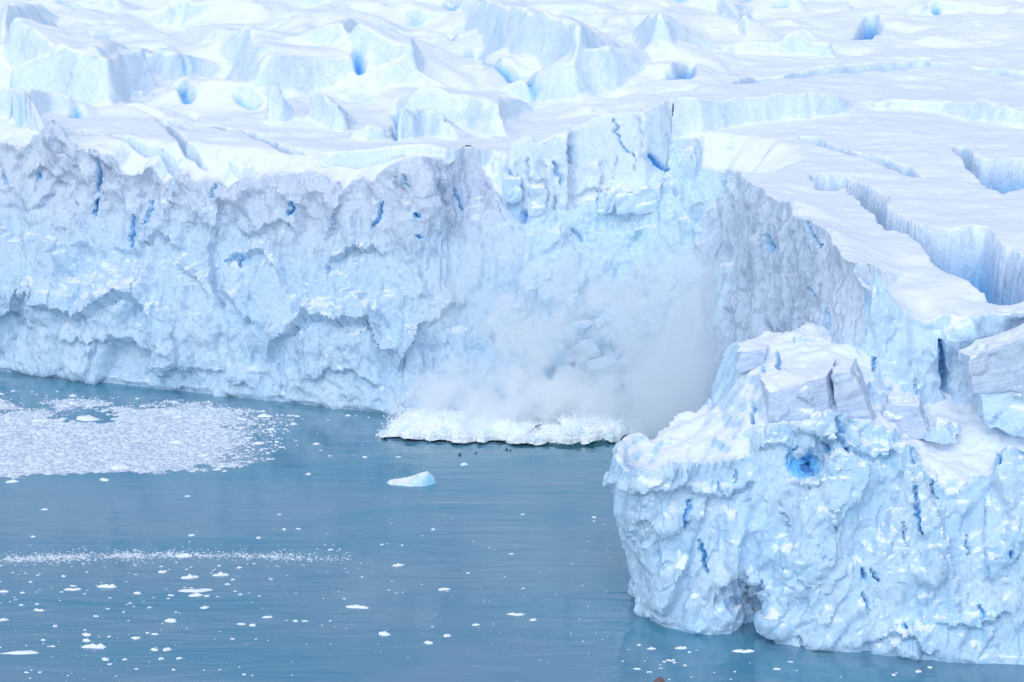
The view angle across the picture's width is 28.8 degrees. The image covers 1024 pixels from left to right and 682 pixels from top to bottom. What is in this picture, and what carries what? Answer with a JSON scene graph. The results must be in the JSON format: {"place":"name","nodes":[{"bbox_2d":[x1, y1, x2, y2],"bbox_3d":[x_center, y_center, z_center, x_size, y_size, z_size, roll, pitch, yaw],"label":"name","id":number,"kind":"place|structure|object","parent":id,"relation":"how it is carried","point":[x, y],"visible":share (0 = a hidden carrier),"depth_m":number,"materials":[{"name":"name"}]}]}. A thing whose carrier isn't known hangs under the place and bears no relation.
{"place":"outdoors","nodes":[
{"label":"outdoors","id":0,"kind":"place"},
{"bbox_2d":[0,119,682,420],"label":"ice cliff","id":1,"kind":"structure","parent":0,"point":[377,295],"depth_m":424.05,"materials":[{"name":"white ice"}]},
{"bbox_2d":[500,357,511,372],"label":"ice block","id":2,"kind":"structure","parent":1,"relation":"on","point":[504,366],"depth_m":410.88,"materials":[{"name":"ice"}]},
{"bbox_2d":[0,0,1023,319],"bbox_3d":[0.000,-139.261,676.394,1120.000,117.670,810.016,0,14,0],"label":"glacier","id":3,"kind":"object","parent":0,"point":[884,138],"visible":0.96,"depth_m":475.91,"materials":[{"name":"white ice"}]},
{"bbox_2d":[503,175,522,203],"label":"serac","id":4,"kind":"object","parent":3,"relation":"on","point":[513,191],"visible":1,"depth_m":419.64,"materials":[{"name":"ice"}]},
{"bbox_2d":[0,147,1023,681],"bbox_3d":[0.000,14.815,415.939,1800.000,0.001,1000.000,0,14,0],"label":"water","id":5,"kind":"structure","parent":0,"point":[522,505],"depth_m":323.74,"materials":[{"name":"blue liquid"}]},
{"bbox_2d":[5,480,18,482],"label":"ice floe","id":6,"kind":"object","parent":5,"relation":"on","point":[11,481],"visible":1,"depth_m":369.98,"materials":[{"name":"white ice"}]},
{"bbox_2d":[0,650,37,653],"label":"ice floe","id":7,"kind":"object","parent":5,"relation":"on","point":[24,652],"visible":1,"depth_m":291.62,"materials":[{"name":"white ice"}]},
{"bbox_2d":[31,419,48,421],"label":"ice floe","id":8,"kind":"object","parent":5,"relation":"on","point":[44,420],"visible":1,"depth_m":409.15,"materials":[{"name":"white ice"}]},
{"bbox_2d":[64,588,80,590],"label":"ice floe","id":9,"kind":"object","parent":5,"relation":"on","point":[71,589],"visible":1,"depth_m":316.62,"materials":[{"name":"white ice"}]},
{"bbox_2d":[76,415,99,420],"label":"ice floe","id":10,"kind":"object","parent":5,"relation":"on","point":[87,418],"visible":1,"depth_m":410.11,"materials":[{"name":"white ice"}]},
{"bbox_2d":[82,643,105,648],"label":"ice floe","id":11,"kind":"object","parent":5,"relation":"on","point":[98,646],"visible":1,"depth_m":293.76,"materials":[{"name":"white ice"}]},
{"bbox_2d":[97,584,116,587],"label":"ice floe","id":12,"kind":"object","parent":5,"relation":"on","point":[107,586],"visible":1,"depth_m":317.64,"materials":[{"name":"white ice"}]},
{"bbox_2d":[111,465,130,469],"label":"ice floe","id":13,"kind":"object","parent":5,"relation":"on","point":[119,467],"visible":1,"depth_m":378.14,"materials":[{"name":"white ice"}]},
{"bbox_2d":[0,390,297,478],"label":"brash ice","id":14,"kind":"structure","parent":5,"relation":"on","point":[53,435],"depth_m":396.61,"materials":[{"name":"white ice"}]},
{"bbox_2d":[165,618,176,622],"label":"ice floe","id":15,"kind":"object","parent":5,"relation":"on","point":[172,620],"visible":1,"depth_m":303.68,"materials":[{"name":"white ice"}]},
{"bbox_2d":[0,546,351,566],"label":"brash ice","id":16,"kind":"structure","parent":5,"relation":"on","point":[67,556],"depth_m":331.39,"materials":[{"name":"white ice"}]},
{"bbox_2d":[171,440,183,443],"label":"ice floe","id":17,"kind":"object","parent":5,"relation":"on","point":[175,441],"visible":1,"depth_m":394.08,"materials":[{"name":"white ice"}]},
{"bbox_2d":[175,553,191,556],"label":"ice floe","id":18,"kind":"object","parent":5,"relation":"on","point":[184,555],"visible":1,"depth_m":331.40,"materials":[{"name":"white ice"}]},
{"bbox_2d":[181,574,198,578],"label":"ice floe","id":19,"kind":"object","parent":5,"relation":"on","point":[189,576],"visible":1,"depth_m":321.56,"materials":[{"name":"white ice"}]},
{"bbox_2d":[178,588,212,591],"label":"ice floe","id":20,"kind":"object","parent":5,"relation":"on","point":[196,590],"visible":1,"depth_m":316.01,"materials":[{"name":"white ice"}]},
{"bbox_2d":[189,593,201,596],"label":"ice floe","id":21,"kind":"object","parent":5,"relation":"on","point":[194,594],"visible":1,"depth_m":314.00,"materials":[{"name":"white ice"}]},
{"bbox_2d":[212,571,228,575],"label":"ice floe","id":22,"kind":"object","parent":5,"relation":"on","point":[220,573],"visible":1,"depth_m":322.75,"materials":[{"name":"white ice"}]},
{"bbox_2d":[257,414,271,416],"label":"ice floe","id":23,"kind":"object","parent":5,"relation":"on","point":[263,415],"visible":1,"depth_m":412.32,"materials":[{"name":"white ice"}]},
{"bbox_2d":[16,448,628,680],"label":"brash ice","id":24,"kind":"structure","parent":5,"relation":"on","point":[323,598],"depth_m":305.29,"materials":[{"name":"white ice"}]},
{"bbox_2d":[346,605,368,608],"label":"ice floe","id":25,"kind":"object","parent":5,"relation":"on","point":[357,606],"visible":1,"depth_m":309.14,"materials":[{"name":"white ice"}]},
{"bbox_2d":[379,631,389,635],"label":"ice floe","id":26,"kind":"object","parent":5,"relation":"on","point":[384,633],"visible":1,"depth_m":298.48,"materials":[{"name":"white ice"}]},
{"bbox_2d":[387,471,435,485],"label":"iceberg","id":27,"kind":"object","parent":5,"relation":"on","point":[426,478],"visible":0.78,"depth_m":368.85,"materials":[{"name":"white ice"}]},
{"bbox_2d":[507,613,524,615],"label":"ice floe","id":28,"kind":"object","parent":5,"relation":"on","point":[517,614],"visible":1,"depth_m":306.32,"materials":[{"name":"white ice"}]},
{"bbox_2d":[375,383,668,449],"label":"breaking wave","id":29,"kind":"object","parent":5,"relation":"on","point":[562,431],"visible":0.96,"depth_m":395.38,"materials":[{"name":"liquid"}]},
{"bbox_2d":[653,677,664,681],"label":"stone","id":30,"kind":"object","parent":5,"relation":"in","point":[659,679],"visible":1,"depth_m":281.17,"materials":[{"name":"stone"}]},
{"bbox_2d":[732,649,753,652],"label":"ice floe","id":31,"kind":"object","parent":5,"relation":"on","point":[744,651],"visible":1,"depth_m":292.31,"materials":[{"name":"white ice"}]},
{"bbox_2d":[602,322,1023,664],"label":"ice headland","id":32,"kind":"structure","parent":5,"relation":"in","point":[826,530],"depth_m":293.89,"materials":[{"name":"white ice"}]},
{"bbox_2d":[735,339,768,372],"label":"ice block","id":33,"kind":"structure","parent":32,"relation":"on","point":[752,353],"depth_m":313.00,"materials":[{"name":"ice"}]},
{"bbox_2d":[760,359,835,422],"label":"ice block","id":34,"kind":"structure","parent":32,"relation":"on","point":[800,391],"depth_m":298.48,"materials":[{"name":"ice"}]},
{"bbox_2d":[793,328,827,342],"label":"ice block","id":35,"kind":"structure","parent":32,"relation":"on","point":[802,334],"depth_m":315.51,"materials":[{"name":"white ice"}]},
{"bbox_2d":[831,357,876,421],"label":"ice block","id":36,"kind":"structure","parent":32,"relation":"on","point":[851,395],"depth_m":297.36,"materials":[{"name":"ice"}]},
{"bbox_2d":[882,392,928,438],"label":"ice block","id":37,"kind":"structure","parent":32,"relation":"on","point":[904,412],"depth_m":299.81,"materials":[{"name":"ice"}]},
{"bbox_2d":[925,418,961,443],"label":"ice block","id":38,"kind":"structure","parent":32,"relation":"on","point":[941,431],"depth_m":298.68,"materials":[{"name":"ice"}]},
{"bbox_2d":[977,390,1023,436],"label":"ice block","id":39,"kind":"structure","parent":32,"relation":"on","point":[1003,411],"depth_m":298.73,"materials":[{"name":"ice"}]},
{"bbox_2d":[501,200,665,419],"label":"ice cliff","id":40,"kind":"structure","parent":0,"point":[585,260],"depth_m":415.20,"materials":[{"name":"ice"}]},
{"bbox_2d":[514,338,529,347],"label":"ice block","id":41,"kind":"structure","parent":40,"relation":"on","point":[523,342],"depth_m":411.65,"materials":[{"name":"white ice"}]},
{"bbox_2d":[522,361,551,381],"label":"ice block","id":42,"kind":"structure","parent":40,"relation":"on","point":[535,371],"depth_m":409.45,"materials":[{"name":"ice"}]},
{"bbox_2d":[527,183,547,216],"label":"serac","id":43,"kind":"object","parent":40,"relation":"on","point":[538,193],"visible":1,"depth_m":419.40,"materials":[{"name":"ice"}]},
{"bbox_2d":[534,331,552,339],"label":"ice block","id":44,"kind":"structure","parent":40,"relation":"on","point":[543,334],"depth_m":412.68,"materials":[{"name":"ice"}]},
{"bbox_2d":[543,343,574,366],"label":"ice block","id":45,"kind":"structure","parent":40,"relation":"on","point":[556,355],"depth_m":411.42,"materials":[{"name":"ice"}]},
{"bbox_2d":[551,314,566,325],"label":"ice block","id":46,"kind":"structure","parent":40,"relation":"on","point":[559,319],"depth_m":413.86,"materials":[{"name":"ice"}]},
{"bbox_2d":[557,365,582,381],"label":"ice block","id":47,"kind":"structure","parent":40,"relation":"on","point":[568,373],"depth_m":410.78,"materials":[{"name":"ice"}]},
{"bbox_2d":[569,320,591,333],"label":"ice block","id":48,"kind":"structure","parent":40,"relation":"on","point":[580,327],"depth_m":414.49,"materials":[{"name":"ice"}]},
{"bbox_2d":[572,338,600,358],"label":"ice block","id":49,"kind":"structure","parent":40,"relation":"on","point":[589,347],"depth_m":412.42,"materials":[{"name":"ice"}]},
{"bbox_2d":[594,317,608,328],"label":"ice block","id":50,"kind":"object","parent":40,"relation":"on","point":[600,322],"depth_m":414.35,"materials":[{"name":"ice"}]},
{"bbox_2d":[586,356,622,373],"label":"ice block","id":51,"kind":"structure","parent":40,"relation":"on","point":[605,364],"depth_m":411.38,"materials":[{"name":"ice"}]},
{"bbox_2d":[596,184,615,213],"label":"serac","id":52,"kind":"object","parent":40,"relation":"on","point":[605,203],"visible":1,"depth_m":418.08,"materials":[{"name":"ice"}]},
{"bbox_2d":[599,375,623,390],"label":"ice block","id":53,"kind":"object","parent":40,"relation":"on","point":[609,382],"depth_m":411.17,"materials":[{"name":"ice"}]},
{"bbox_2d":[612,334,627,348],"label":"ice block","id":54,"kind":"object","parent":40,"relation":"on","point":[618,340],"depth_m":412.76,"materials":[{"name":"white ice"}]},
{"bbox_2d":[618,355,633,366],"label":"ice block","id":55,"kind":"object","parent":40,"relation":"on","point":[625,361],"depth_m":411.97,"materials":[{"name":"ice"}]},
{"bbox_2d":[614,182,662,214],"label":"serac","id":56,"kind":"object","parent":40,"relation":"on","point":[643,198],"visible":0.99,"depth_m":417.56,"materials":[{"name":"white ice"}]},
{"bbox_2d":[657,138,865,425],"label":"ice cliff","id":57,"kind":"structure","parent":0,"point":[757,259],"depth_m":373.52,"materials":[{"name":"ice"}]},
{"bbox_2d":[861,269,1023,406],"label":"ice cliff","id":58,"kind":"structure","parent":0,"point":[906,349],"depth_m":308.13,"materials":[{"name":"ice"}]},
{"bbox_2d":[957,323,1023,392],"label":"ice block","id":59,"kind":"structure","parent":58,"relation":"attached to","point":[994,363],"depth_m":297.56,"materials":[{"name":"white ice"}]}
]}

